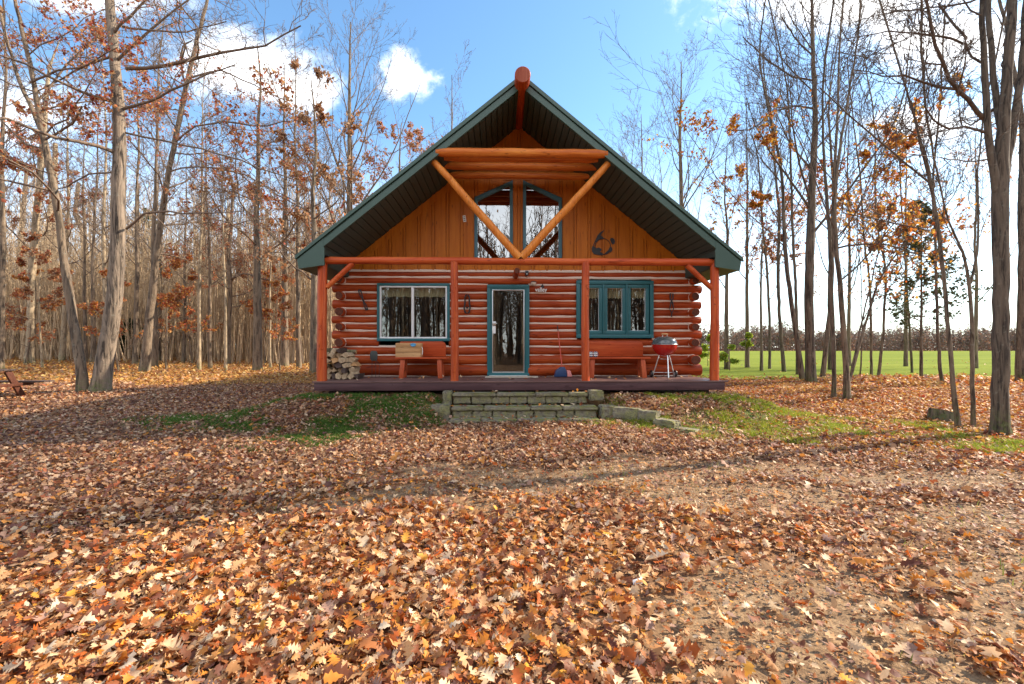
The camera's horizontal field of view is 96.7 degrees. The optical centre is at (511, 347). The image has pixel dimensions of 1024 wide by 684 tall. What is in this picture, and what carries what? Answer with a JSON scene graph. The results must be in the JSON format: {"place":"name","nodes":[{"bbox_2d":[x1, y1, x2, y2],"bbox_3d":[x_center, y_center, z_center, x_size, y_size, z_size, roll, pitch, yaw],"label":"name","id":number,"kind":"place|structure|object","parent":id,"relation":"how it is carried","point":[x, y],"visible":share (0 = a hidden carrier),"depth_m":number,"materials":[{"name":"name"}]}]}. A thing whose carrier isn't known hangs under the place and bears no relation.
{"place":"outdoors","nodes":[
{"label":"outdoors","id":0,"kind":"place"},
{"bbox_2d":[0,350,1023,683],"bbox_3d":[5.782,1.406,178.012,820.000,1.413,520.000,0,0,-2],"label":"ground","id":1,"kind":"structure","parent":0,"point":[824,672],"depth_m":3.25,"materials":[{"name":"soil"}]},
{"bbox_2d":[0,48,49,238],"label":"bare tree","id":2,"kind":"object","parent":1,"relation":"on","point":[22,171],"visible":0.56,"depth_m":21.82,"materials":[{"name":"brown plant"}]},
{"bbox_2d":[5,146,47,355],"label":"bare tree","id":3,"kind":"object","parent":1,"relation":"on","point":[18,268],"visible":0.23,"depth_m":29.09,"materials":[{"name":"brown plant"}]},
{"bbox_2d":[0,369,54,395],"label":"picnic table","id":4,"kind":"object","parent":1,"relation":"on","point":[15,384],"visible":0.92,"depth_m":10.72,"materials":[{"name":"brown wood"}]},
{"bbox_2d":[4,122,51,276],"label":"bare tree","id":5,"kind":"object","parent":1,"relation":"on","point":[9,217],"visible":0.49,"depth_m":24.68,"materials":[{"name":"brown plant"}]},
{"bbox_2d":[5,146,61,351],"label":"bare tree","id":6,"kind":"object","parent":1,"relation":"on","point":[26,212],"visible":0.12,"depth_m":30.82,"materials":[{"name":"brown plant"}]},
{"bbox_2d":[5,256,65,364],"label":"young beech","id":7,"kind":"object","parent":1,"relation":"on","point":[20,263],"visible":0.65,"depth_m":23.54,"materials":[{"name":"brown plant"}]},
{"bbox_2d":[5,231,74,366],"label":"young beech","id":8,"kind":"object","parent":1,"relation":"on","point":[50,297],"visible":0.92,"depth_m":21.29,"materials":[{"name":"brown plant"}]},
{"bbox_2d":[0,0,99,368],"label":"bare tree","id":9,"kind":"object","parent":1,"relation":"on","point":[3,249],"visible":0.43,"depth_m":18.75,"materials":[{"name":"brown plant"}]},
{"bbox_2d":[2,18,102,363],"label":"bare tree","id":10,"kind":"object","parent":1,"relation":"on","point":[31,306],"visible":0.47,"depth_m":23.47,"materials":[{"name":"brown plant"}]},
{"bbox_2d":[6,56,126,360],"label":"bare tree","id":11,"kind":"object","parent":1,"relation":"on","point":[62,353],"visible":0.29,"depth_m":26.04,"materials":[{"name":"brown plant"}]},
{"bbox_2d":[44,151,108,286],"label":"bare tree","id":12,"kind":"object","parent":1,"relation":"on","point":[76,208],"visible":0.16,"depth_m":34.13,"materials":[{"name":"brown plant"}]},
{"bbox_2d":[17,37,141,308],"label":"bare tree","id":13,"kind":"object","parent":1,"relation":"on","point":[103,234],"visible":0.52,"depth_m":21.05,"materials":[{"name":"brown plant"}]},
{"bbox_2d":[40,53,130,363],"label":"bare tree","id":14,"kind":"object","parent":1,"relation":"on","point":[93,342],"visible":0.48,"depth_m":24.10,"materials":[{"name":"brown plant"}]},
{"bbox_2d":[30,102,144,361],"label":"bare tree","id":15,"kind":"object","parent":1,"relation":"on","point":[85,346],"visible":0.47,"depth_m":25.07,"materials":[{"name":"brown plant"}]},
{"bbox_2d":[76,266,143,370],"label":"young beech","id":16,"kind":"object","parent":1,"relation":"on","point":[96,304],"visible":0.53,"depth_m":18.66,"materials":[{"name":"brown plant"}]},
{"bbox_2d":[0,0,228,391],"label":"bare tree","id":17,"kind":"object","parent":1,"relation":"on","point":[99,32],"visible":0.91,"depth_m":11.61,"materials":[{"name":"grey plant"}]},
{"bbox_2d":[41,11,197,364],"bbox_3d":[-20.496,-8.358,24.265,6.723,19.016,4.488,0,0,-27],"label":"bare tree","id":18,"kind":"object","parent":1,"relation":"on","point":[135,322],"visible":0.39,"depth_m":24.32,"materials":[{"name":"brown plant"}]},
{"bbox_2d":[119,318,142,357],"bbox_3d":[-24.676,-0.467,29.111,2.316,2.885,1.869,0,0,-2],"label":"evergreen shrub","id":19,"kind":"object","parent":1,"relation":"on","point":[123,339],"visible":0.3,"depth_m":29.04,"materials":[{"name":"green plant"}]},
{"bbox_2d":[125,162,160,360],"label":"bare tree","id":20,"kind":"object","parent":1,"relation":"on","point":[139,232],"visible":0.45,"depth_m":28.43,"materials":[{"name":"brown plant"}]},
{"bbox_2d":[98,105,203,360],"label":"bare tree","id":21,"kind":"object","parent":1,"relation":"on","point":[159,316],"visible":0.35,"depth_m":27.11,"materials":[{"name":"brown plant"}]},
{"bbox_2d":[125,208,182,289],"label":"bare tree","id":22,"kind":"object","parent":1,"relation":"on","point":[146,239],"visible":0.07,"depth_m":41.49,"materials":[{"name":"brown plant"}]},
{"bbox_2d":[0,0,326,392],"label":"bare tree","id":23,"kind":"object","parent":1,"relation":"on","point":[102,374],"visible":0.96,"depth_m":11.66,"materials":[{"name":"grey plant"}]},
{"bbox_2d":[89,0,237,367],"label":"bare tree","id":24,"kind":"object","parent":1,"relation":"on","point":[155,359],"visible":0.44,"depth_m":21.97,"materials":[{"name":"brown plant"}]},
{"bbox_2d":[126,116,203,355],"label":"bare tree","id":25,"kind":"object","parent":1,"relation":"on","point":[144,179],"visible":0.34,"depth_m":29.79,"materials":[{"name":"brown plant"}]},
{"bbox_2d":[131,115,224,362],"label":"bare tree","id":26,"kind":"object","parent":1,"relation":"on","point":[183,358],"visible":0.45,"depth_m":26.39,"materials":[{"name":"brown plant"}]},
{"bbox_2d":[153,249,214,368],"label":"young beech","id":27,"kind":"object","parent":1,"relation":"on","point":[186,291],"visible":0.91,"depth_m":20.54,"materials":[{"name":"orange plant"}]},
{"bbox_2d":[158,255,222,363],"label":"young beech","id":28,"kind":"object","parent":1,"relation":"on","point":[178,297],"visible":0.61,"depth_m":24.84,"materials":[{"name":"brown plant"}]},
{"bbox_2d":[5,145,378,363],"bbox_3d":[-42.043,-5.839,42.298,68.935,14.053,37.185,0,0,-2],"label":"thicket","id":29,"kind":"object","parent":1,"relation":"on","point":[242,331],"visible":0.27,"depth_m":28.09,"materials":[{"name":"brown plant"}]},
{"bbox_2d":[159,19,252,369],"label":"bare tree","id":30,"kind":"object","parent":1,"relation":"on","point":[199,366],"visible":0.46,"depth_m":20.24,"materials":[{"name":"brown plant"}]},
{"bbox_2d":[86,0,333,371],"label":"bare tree","id":31,"kind":"object","parent":1,"relation":"on","point":[145,358],"visible":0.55,"depth_m":18.69,"materials":[{"name":"brown plant"}]},
{"bbox_2d":[174,75,253,372],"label":"bare tree","id":32,"kind":"object","parent":1,"relation":"on","point":[225,318],"visible":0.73,"depth_m":18.68,"materials":[{"name":"brown plant"}]},
{"bbox_2d":[179,70,252,368],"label":"bare tree","id":33,"kind":"object","parent":1,"relation":"on","point":[209,348],"visible":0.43,"depth_m":21.86,"materials":[{"name":"brown plant"}]},
{"bbox_2d":[159,170,295,363],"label":"bare tree","id":34,"kind":"object","parent":1,"relation":"on","point":[230,307],"visible":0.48,"depth_m":26.27,"materials":[{"name":"brown plant"}]},
{"bbox_2d":[219,113,278,271],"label":"bare tree","id":35,"kind":"object","parent":1,"relation":"on","point":[244,214],"visible":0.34,"depth_m":24.23,"materials":[{"name":"brown plant"}]},
{"bbox_2d":[135,12,367,371],"bbox_3d":[-10.078,-6.688,19.324,8.098,15.726,7.330,0,0,-22],"label":"bare tree","id":36,"kind":"object","parent":1,"relation":"on","point":[257,361],"visible":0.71,"depth_m":19.40,"materials":[{"name":"brown plant"}]},
{"bbox_2d":[239,264,295,363],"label":"young beech","id":37,"kind":"object","parent":1,"relation":"on","point":[273,299],"visible":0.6,"depth_m":25.74,"materials":[{"name":"brown plant"}]},
{"bbox_2d":[240,132,298,367],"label":"bare tree","id":38,"kind":"object","parent":1,"relation":"on","point":[270,361],"visible":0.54,"depth_m":21.55,"materials":[{"name":"brown plant"}]},
{"bbox_2d":[249,272,298,369],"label":"young beech","id":39,"kind":"object","parent":1,"relation":"on","point":[284,278],"visible":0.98,"depth_m":20.04,"materials":[{"name":"brown plant"}]},
{"bbox_2d":[188,58,364,373],"bbox_3d":[-8.546,-4.923,17.689,6.338,12.179,3.875,0,0,-2],"label":"bare tree","id":40,"kind":"object","parent":1,"relation":"on","point":[321,115],"visible":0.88,"depth_m":17.62,"materials":[{"name":"brown plant"}]},
{"bbox_2d":[242,55,332,366],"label":"bare tree","id":41,"kind":"object","parent":1,"relation":"on","point":[284,360],"visible":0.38,"depth_m":23.60,"materials":[{"name":"brown plant"}]},
{"bbox_2d":[260,127,323,338],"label":"bare tree","id":42,"kind":"object","parent":1,"relation":"on","point":[288,191],"visible":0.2,"depth_m":33.14,"materials":[{"name":"brown plant"}]},
{"bbox_2d":[241,2,350,367],"bbox_3d":[-10.229,-7.839,22.443,6.421,18.164,4.286,0,0,2],"label":"bare tree","id":43,"kind":"object","parent":1,"relation":"on","point":[298,355],"visible":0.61,"depth_m":22.43,"materials":[{"name":"brown plant"}]},
{"bbox_2d":[271,105,335,290],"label":"bare tree","id":44,"kind":"object","parent":1,"relation":"on","point":[304,158],"visible":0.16,"depth_m":36.23,"materials":[{"name":"brown plant"}]},
{"bbox_2d":[290,139,331,295],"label":"bare tree","id":45,"kind":"object","parent":1,"relation":"on","point":[317,198],"visible":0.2,"depth_m":28.01,"materials":[{"name":"brown plant"}]},
{"bbox_2d":[304,145,341,363],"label":"bare tree","id":46,"kind":"object","parent":1,"relation":"on","point":[330,288],"visible":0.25,"depth_m":26.99,"materials":[{"name":"brown plant"}]},
{"bbox_2d":[237,0,465,233],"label":"bare tree","id":47,"kind":"object","parent":1,"relation":"on","point":[349,207],"visible":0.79,"depth_m":20.40,"materials":[{"name":"brown plant"}]},
{"bbox_2d":[344,115,442,204],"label":"bare tree","id":48,"kind":"object","parent":1,"relation":"on","point":[410,134],"visible":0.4,"depth_m":25.37,"materials":[{"name":"brown plant"}]},
{"bbox_2d":[430,403,450,420],"bbox_3d":[-1.345,1.225,8.572,0.382,0.324,0.313,0,0,-2],"label":"edging stone","id":49,"kind":"object","parent":1,"relation":"on","point":[443,410],"visible":0.66,"depth_m":8.43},
{"bbox_2d":[423,42,475,146],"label":"bare tree","id":50,"kind":"object","parent":1,"relation":"on","point":[452,111],"visible":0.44,"depth_m":29.69,"materials":[{"name":"brown plant"}]},
{"bbox_2d":[0,354,1023,683],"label":"fallen leaves","id":51,"kind":"object","parent":1,"relation":"on","point":[100,622],"visible":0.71,"depth_m":3.53,"materials":[{"name":"brown plant"}]},
{"bbox_2d":[295,66,742,393],"bbox_3d":[0.050,-2.145,14.915,9.000,6.690,12.183,0,0,-2],"label":"log cabin","id":52,"kind":"object","parent":1,"relation":"on","point":[522,172],"visible":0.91,"depth_m":10.65,"materials":[{"name":"brown wood"}]},
{"bbox_2d":[377,283,449,340],"bbox_3d":[-2.303,-0.825,10.706,1.687,1.350,0.195,0,0,-2],"label":"window","id":53,"kind":"structure","parent":52,"relation":"in","point":[412,290],"depth_m":10.63,"materials":[{"name":"teal paint"}]},
{"bbox_2d":[395,341,447,377],"bbox_3d":[-2.018,0.273,10.227,1.140,0.825,0.417,0,0,-2],"label":"porch bench","id":54,"kind":"object","parent":52,"relation":"on","point":[434,348],"visible":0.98,"depth_m":10.39,"materials":[{"name":"red wood"}]},
{"bbox_2d":[395,343,422,356],"bbox_3d":[-2.280,0.057,10.169,0.603,0.315,0.248,0,0,-2],"label":"wooden crate","id":55,"kind":"object","parent":54,"relation":"on","point":[408,349],"visible":0.99,"depth_m":10.06,"materials":[{"name":"brown wood"}]},
{"bbox_2d":[474,180,512,257],"bbox_3d":[-0.433,-2.969,10.752,0.906,1.938,0.120,0,0,-2],"label":"gable window","id":56,"kind":"structure","parent":52,"relation":"in","point":[497,203],"depth_m":10.74,"materials":[{"name":"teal glass"}]},
{"bbox_2d":[487,285,528,375],"bbox_3d":[-0.088,-0.399,10.731,0.991,2.152,0.260,0,0,-2],"label":"door","id":57,"kind":"structure","parent":52,"relation":"in","point":[493,291],"depth_m":10.67,"materials":[{"name":"teal paint"}]},
{"bbox_2d":[523,180,561,257],"bbox_3d":[0.718,-2.969,10.783,0.921,1.938,0.120,0,0,-2],"label":"gable window","id":58,"kind":"structure","parent":52,"relation":"in","point":[540,205],"depth_m":10.77,"materials":[{"name":"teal glass"}]},
{"bbox_2d":[554,325,571,376],"bbox_3d":[1.163,0.073,10.515,0.409,1.184,0.403,0,0,-2],"label":"shovel","id":59,"kind":"object","parent":52,"relation":"on","point":[561,372],"visible":1,"depth_m":10.32,"materials":[{"name":"blue metal"}]},
{"bbox_2d":[592,230,614,254],"bbox_3d":[2.166,-2.487,10.785,0.558,0.597,0.016,0,0,-2],"label":"metal wreath","id":60,"kind":"object","parent":52,"relation":"attached to","point":[595,250],"visible":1,"depth_m":10.78,"materials":[{"name":"black metal"}]},
{"bbox_2d":[576,280,653,337],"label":"window","id":61,"kind":"structure","parent":52,"relation":"in","point":[602,290],"depth_m":10.75,"materials":[{"name":"teal paint"}]},
{"bbox_2d":[589,341,650,377],"bbox_3d":[2.365,0.273,10.342,1.470,0.825,0.417,0,0,-2],"label":"porch bench","id":62,"kind":"object","parent":52,"relation":"on","point":[618,348],"visible":0.72,"depth_m":10.51,"materials":[{"name":"red wood"}]},
{"bbox_2d":[650,333,677,377],"bbox_3d":[3.452,0.178,10.274,0.598,0.999,0.580,0,0,-2],"label":"kettle grill","id":63,"kind":"object","parent":52,"relation":"on","point":[663,346],"visible":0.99,"depth_m":10.10,"materials":[{"name":"red metal"}]},
{"bbox_2d":[449,392,600,423],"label":"stone steps","id":64,"kind":"structure","parent":1,"relation":"on","point":[540,412],"depth_m":8.59,"materials":[{"name":"stone"}]},
{"bbox_2d":[442,390,452,403],"bbox_3d":[-1.268,0.988,8.964,0.197,0.279,0.313,0,0,-2],"label":"edging stone","id":65,"kind":"object","parent":64,"relation":"on","point":[447,397],"visible":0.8,"depth_m":8.82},
{"bbox_2d":[357,375,700,419],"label":"blown leaves","id":66,"kind":"object","parent":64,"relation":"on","point":[491,418],"visible":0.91,"depth_m":8.65,"materials":[{"name":"brown plant"}]},
{"bbox_2d":[587,389,603,400],"bbox_3d":[1.645,0.938,8.997,0.304,0.199,0.322,0,0,-2],"label":"edging stone","id":67,"kind":"object","parent":64,"relation":"on","point":[595,395],"visible":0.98,"depth_m":8.85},
{"bbox_2d":[597,404,616,418],"bbox_3d":[1.815,1.238,8.615,0.342,0.298,0.393,0,0,-2],"label":"edging stone","id":68,"kind":"object","parent":1,"relation":"on","point":[604,410],"visible":0.59,"depth_m":8.44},
{"bbox_2d":[612,406,642,419],"bbox_3d":[2.122,1.276,8.378,0.523,0.354,0.264,0,0,30],"label":"edging stone","id":69,"kind":"object","parent":1,"relation":"on","point":[624,412],"visible":0.52,"depth_m":8.28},
{"bbox_2d":[618,119,643,167],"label":"bare tree","id":70,"kind":"object","parent":1,"relation":"on","point":[629,142],"visible":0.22,"depth_m":35.59,"materials":[{"name":"brown plant"}]},
{"bbox_2d":[596,84,688,193],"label":"bare tree","id":71,"kind":"object","parent":1,"relation":"on","point":[642,155],"visible":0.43,"depth_m":27.13,"materials":[{"name":"brown plant"}]},
{"bbox_2d":[637,410,660,421],"bbox_3d":[2.448,1.282,8.107,0.362,0.324,0.262,0,0,41],"label":"edging stone","id":72,"kind":"object","parent":1,"relation":"on","point":[648,414],"visible":0.46,"depth_m":8.02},
{"bbox_2d":[653,418,680,428],"bbox_3d":[2.638,1.339,7.752,0.263,0.234,0.423,0,0,-37],"label":"edging stone","id":73,"kind":"object","parent":1,"relation":"on","point":[667,423],"visible":0.56,"depth_m":7.65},
{"bbox_2d":[623,29,765,219],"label":"bare tree","id":74,"kind":"object","parent":1,"relation":"on","point":[681,187],"visible":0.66,"depth_m":24.02,"materials":[{"name":"brown plant"}]},
{"bbox_2d":[698,334,709,365],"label":"sapling","id":75,"kind":"object","parent":1,"relation":"on","point":[705,347],"visible":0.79,"depth_m":24.98,"materials":[{"name":"green plant"}]},
{"bbox_2d":[686,132,758,368],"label":"bare tree","id":76,"kind":"object","parent":1,"relation":"on","point":[740,170],"visible":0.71,"depth_m":21.08,"materials":[{"name":"brown plant"}]},
{"bbox_2d":[719,344,735,369],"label":"sapling","id":77,"kind":"object","parent":1,"relation":"on","point":[723,355],"visible":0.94,"depth_m":20.47,"materials":[{"name":"green plant"}]},
{"bbox_2d":[730,332,753,367],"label":"sapling","id":78,"kind":"object","parent":1,"relation":"on","point":[749,335],"visible":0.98,"depth_m":23.07,"materials":[{"name":"green plant"}]},
{"bbox_2d":[703,44,793,367],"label":"bare tree","id":79,"kind":"object","parent":1,"relation":"on","point":[747,350],"visible":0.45,"depth_m":23.27,"materials":[{"name":"grey plant"}]},
{"bbox_2d":[732,94,804,368],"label":"bare tree","id":80,"kind":"object","parent":1,"relation":"on","point":[766,248],"visible":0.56,"depth_m":22.16,"materials":[{"name":"brown plant"}]},
{"bbox_2d":[584,0,978,381],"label":"bare tree","id":81,"kind":"object","parent":1,"relation":"on","point":[809,373],"visible":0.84,"depth_m":14.12,"materials":[{"name":"brown plant"}]},
{"bbox_2d":[697,131,866,370],"bbox_3d":[11.602,-4.302,20.317,6.801,10.995,3.831,0,0,29],"label":"bare tree","id":82,"kind":"object","parent":1,"relation":"on","point":[763,214],"visible":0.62,"depth_m":20.26,"materials":[{"name":"grey plant"}]},
{"bbox_2d":[720,0,855,371],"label":"bare tree","id":83,"kind":"object","parent":1,"relation":"on","point":[778,259],"visible":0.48,"depth_m":19.52,"materials":[{"name":"brown plant"}]},
{"bbox_2d":[715,0,903,376],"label":"bare tree","id":84,"kind":"object","parent":1,"relation":"on","point":[760,196],"visible":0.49,"depth_m":15.85,"materials":[{"name":"brown plant"}]},
{"bbox_2d":[739,0,895,374],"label":"bare tree","id":85,"kind":"object","parent":1,"relation":"on","point":[794,262],"visible":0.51,"depth_m":17.45,"materials":[{"name":"brown plant"}]},
{"bbox_2d":[683,0,981,399],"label":"bare tree","id":86,"kind":"object","parent":1,"relation":"on","point":[909,216],"visible":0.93,"depth_m":10.67,"materials":[{"name":"brown plant"}]},
{"bbox_2d":[779,7,914,369],"bbox_3d":[14.930,-7.503,21.234,6.518,17.379,3.624,0,0,-2],"label":"bare tree","id":87,"kind":"object","parent":1,"relation":"on","point":[829,367],"visible":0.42,"depth_m":20.88,"materials":[{"name":"brown plant"}]},
{"bbox_2d":[698,319,1015,350],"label":"treeline","id":88,"kind":"object","parent":1,"relation":"on","point":[895,341],"visible":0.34,"depth_m":284.08,"materials":[{"name":"brown plant"}]},
{"bbox_2d":[840,207,878,375],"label":"bare tree","id":89,"kind":"object","parent":1,"relation":"on","point":[855,270],"visible":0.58,"depth_m":16.54,"materials":[{"name":"brown plant"}]},
{"bbox_2d":[822,71,911,365],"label":"bare tree","id":90,"kind":"object","parent":1,"relation":"on","point":[849,305],"visible":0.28,"depth_m":25.09,"materials":[{"name":"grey plant"}]},
{"bbox_2d":[816,44,925,374],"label":"bare tree","id":91,"kind":"object","parent":1,"relation":"on","point":[883,321],"visible":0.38,"depth_m":16.54,"materials":[{"name":"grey plant"}]},
{"bbox_2d":[838,23,909,374],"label":"bare tree","id":92,"kind":"object","parent":1,"relation":"on","point":[870,296],"visible":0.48,"depth_m":17.02,"materials":[{"name":"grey plant"}]},
{"bbox_2d":[733,0,1018,397],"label":"bare tree","id":93,"kind":"object","parent":1,"relation":"on","point":[865,152],"visible":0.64,"depth_m":10.81,"materials":[{"name":"brown plant"}]},
{"bbox_2d":[782,0,1014,427],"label":"bare tree","id":94,"kind":"object","parent":1,"relation":"on","point":[957,418],"visible":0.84,"depth_m":7.85,"materials":[{"name":"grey plant"}]},
{"bbox_2d":[814,47,1018,372],"bbox_3d":[16.677,-5.250,18.943,8.366,12.938,6.756,0,0,-23],"label":"bare tree","id":95,"kind":"object","parent":1,"relation":"on","point":[909,330],"visible":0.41,"depth_m":18.43,"materials":[{"name":"brown plant"}]},
{"bbox_2d":[856,0,981,383],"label":"bare tree","id":96,"kind":"object","parent":1,"relation":"on","point":[941,376],"visible":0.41,"depth_m":13.55,"materials":[{"name":"brown plant"}]},
{"bbox_2d":[816,0,1023,435],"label":"bare tree","id":97,"kind":"object","parent":1,"relation":"on","point":[999,153],"visible":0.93,"depth_m":7.35,"materials":[{"name":"brown plant"}]},
{"bbox_2d":[869,199,992,376],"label":"pine tree","id":98,"kind":"object","parent":1,"relation":"on","point":[909,283],"visible":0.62,"depth_m":15.75,"materials":[{"name":"green plant"}]},
{"bbox_2d":[852,69,1016,365],"bbox_3d":[22.055,-6.783,24.286,6.677,15.916,4.548,0,0,21],"label":"bare tree","id":99,"kind":"object","parent":1,"relation":"on","point":[905,359],"visible":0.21,"depth_m":24.10,"materials":[{"name":"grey plant"}]},
{"bbox_2d":[927,408,953,422],"bbox_3d":[8.015,1.300,8.477,0.552,0.345,0.636,0,0,-2],"label":"rock","id":100,"kind":"object","parent":1,"relation":"on","point":[940,414],"visible":0.56,"depth_m":8.37,"materials":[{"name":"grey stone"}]},
{"bbox_2d":[888,0,1023,426],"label":"bare tree","id":101,"kind":"object","parent":1,"relation":"on","point":[969,279],"visible":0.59,"depth_m":7.92,"materials":[{"name":"grey plant"}]},
{"bbox_2d":[911,0,1023,382],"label":"bare tree","id":102,"kind":"object","parent":1,"relation":"on","point":[1019,361],"visible":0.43,"depth_m":14.40,"materials":[{"name":"brown plant"}]},
{"bbox_2d":[923,87,1018,367],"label":"bare tree","id":103,"kind":"object","parent":1,"relation":"on","point":[976,301],"visible":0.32,"depth_m":22.57,"materials":[{"name":"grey plant"}]},
{"bbox_2d":[0,377,1023,683],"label":"grass","id":104,"kind":"structure","parent":0,"point":[414,397],"depth_m":7.87,"materials":[{"name":"plant"}]},
{"bbox_2d":[0,0,1023,348],"label":"sky","id":105,"kind":"structure","parent":0,"point":[561,49],"materials":[{"name":"blue"}]},
{"bbox_2d":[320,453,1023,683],"bbox_3d":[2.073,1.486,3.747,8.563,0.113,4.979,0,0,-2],"label":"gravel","id":106,"kind":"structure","parent":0,"point":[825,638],"depth_m":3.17,"materials":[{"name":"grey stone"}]},
{"bbox_2d":[692,351,1014,379],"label":"field","id":107,"kind":"structure","parent":0,"point":[892,362],"depth_m":27.61,"materials":[{"name":"plant"}]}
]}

